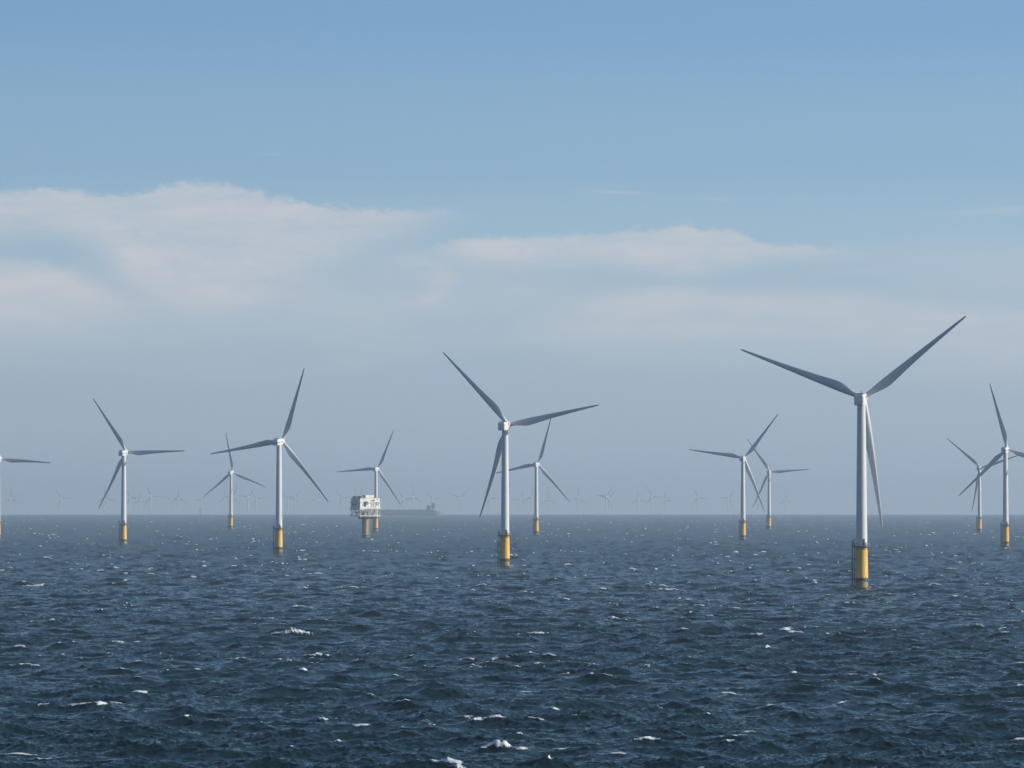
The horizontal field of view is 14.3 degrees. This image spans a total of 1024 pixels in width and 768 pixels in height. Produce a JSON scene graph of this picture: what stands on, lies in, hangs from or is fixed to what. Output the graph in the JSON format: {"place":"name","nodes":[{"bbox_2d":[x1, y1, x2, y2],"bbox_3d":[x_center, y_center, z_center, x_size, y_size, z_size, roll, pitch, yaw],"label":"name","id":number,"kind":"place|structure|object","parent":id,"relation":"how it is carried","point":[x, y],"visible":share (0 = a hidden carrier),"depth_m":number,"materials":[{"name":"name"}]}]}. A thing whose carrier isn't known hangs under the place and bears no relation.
{"place":"outdoors","nodes":[
{"label":"outdoors","id":0,"kind":"place"},
{"bbox_2d":[0,514,1023,767],"bbox_3d":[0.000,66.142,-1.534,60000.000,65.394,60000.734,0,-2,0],"label":"sea","id":1,"kind":"structure","parent":0,"point":[560,640],"depth_m":1055.06,"materials":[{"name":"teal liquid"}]},
{"bbox_2d":[0,456,49,537],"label":"wind turbine","id":2,"kind":"object","parent":1,"relation":"in","point":[11,460],"visible":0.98,"depth_m":4163.40,"materials":[{"name":"paint"}]},
{"bbox_2d":[93,399,182,543],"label":"wind turbine","id":3,"kind":"object","parent":1,"relation":"in","point":[123,524],"visible":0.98,"depth_m":3624.70,"materials":[{"name":"paint"}]},
{"bbox_2d":[144,487,158,510],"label":"wind turbine","id":4,"kind":"object","parent":1,"relation":"in","point":[150,499],"visible":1,"depth_m":17055.14,"materials":[{"name":"paint"}]},
{"bbox_2d":[171,489,187,510],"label":"wind turbine","id":5,"kind":"object","parent":1,"relation":"in","point":[178,498],"visible":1,"depth_m":19554.56,"materials":[{"name":"paint"}]},
{"bbox_2d":[221,484,239,504],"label":"wind turbine","id":6,"kind":"object","parent":1,"relation":"in","point":[233,496],"visible":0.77,"depth_m":17346.16,"materials":[{"name":"paint"}]},
{"bbox_2d":[203,436,264,528],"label":"wind turbine","id":7,"kind":"object","parent":1,"relation":"in","point":[230,517],"visible":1,"depth_m":5892.52,"materials":[{"name":"paint"}]},
{"bbox_2d":[238,487,254,510],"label":"wind turbine","id":8,"kind":"object","parent":1,"relation":"in","point":[247,499],"visible":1,"depth_m":18124.76,"materials":[{"name":"paint"}]},
{"bbox_2d":[211,369,328,551],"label":"wind turbine","id":9,"kind":"object","parent":1,"relation":"in","point":[278,442],"visible":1,"depth_m":2973.26,"materials":[{"name":"paint"}]},
{"bbox_2d":[334,489,350,510],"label":"wind turbine","id":10,"kind":"object","parent":1,"relation":"in","point":[341,500],"visible":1,"depth_m":19898.88,"materials":[{"name":"paint"}]},
{"bbox_2d":[348,489,382,536],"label":"offshore substation","id":11,"kind":"object","parent":1,"relation":"in","point":[366,502],"visible":0.98,"depth_m":4283.67,"materials":[{"name":"metal"}]},
{"bbox_2d":[338,430,400,530],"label":"wind turbine","id":12,"kind":"object","parent":1,"relation":"in","point":[375,469],"visible":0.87,"depth_m":5311.47,"materials":[{"name":"paint"}]},
{"bbox_2d":[372,503,440,515],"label":"cargo ship","id":13,"kind":"object","parent":1,"relation":"on","point":[433,511],"visible":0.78,"depth_m":15974.24,"materials":[{"name":"grey paint"}]},
{"bbox_2d":[403,486,421,509],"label":"wind turbine","id":14,"kind":"object","parent":1,"relation":"in","point":[412,499],"visible":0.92,"depth_m":18310.75,"materials":[{"name":"paint"}]},
{"bbox_2d":[443,352,597,565],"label":"wind turbine","id":15,"kind":"object","parent":1,"relation":"in","point":[504,425],"visible":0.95,"depth_m":2354.38,"materials":[{"name":"paint"}]},
{"bbox_2d":[496,419,568,534],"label":"wind turbine","id":16,"kind":"object","parent":1,"relation":"in","point":[535,518],"visible":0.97,"depth_m":4699.40,"materials":[{"name":"paint"}]},
{"bbox_2d":[598,488,611,510],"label":"wind turbine","id":17,"kind":"object","parent":1,"relation":"in","point":[606,499],"visible":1,"depth_m":17578.98,"materials":[{"name":"paint"}]},
{"bbox_2d":[645,486,663,510],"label":"wind turbine","id":18,"kind":"object","parent":1,"relation":"in","point":[651,496],"visible":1,"depth_m":17940.59,"materials":[{"name":"paint"}]},
{"bbox_2d":[692,491,707,510],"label":"wind turbine","id":19,"kind":"object","parent":1,"relation":"in","point":[697,500],"visible":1,"depth_m":19149.58,"materials":[{"name":"paint"}]},
{"bbox_2d":[688,414,777,538],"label":"wind turbine","id":20,"kind":"object","parent":1,"relation":"in","point":[744,465],"visible":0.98,"depth_m":4084.03,"materials":[{"name":"paint"}]},
{"bbox_2d":[747,439,808,528],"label":"wind turbine","id":21,"kind":"object","parent":1,"relation":"in","point":[768,516],"visible":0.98,"depth_m":5802.59,"materials":[{"name":"paint"}]},
{"bbox_2d":[741,316,965,587],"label":"wind turbine","id":22,"kind":"object","parent":1,"relation":"in","point":[864,443],"visible":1,"depth_m":1750.66,"materials":[{"name":"paint"}]},
{"bbox_2d":[947,438,1016,531],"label":"wind turbine","id":23,"kind":"object","parent":1,"relation":"in","point":[978,487],"visible":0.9,"depth_m":5182.08,"materials":[{"name":"paint"}]},
{"bbox_2d":[959,383,1023,545],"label":"wind turbine","id":24,"kind":"object","parent":1,"relation":"in","point":[1006,449],"visible":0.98,"depth_m":3413.99,"materials":[{"name":"paint"}]},
{"bbox_2d":[0,0,1023,514],"label":"sky","id":25,"kind":"structure","parent":0,"point":[206,205],"materials":[{"name":"blue"}]}
]}

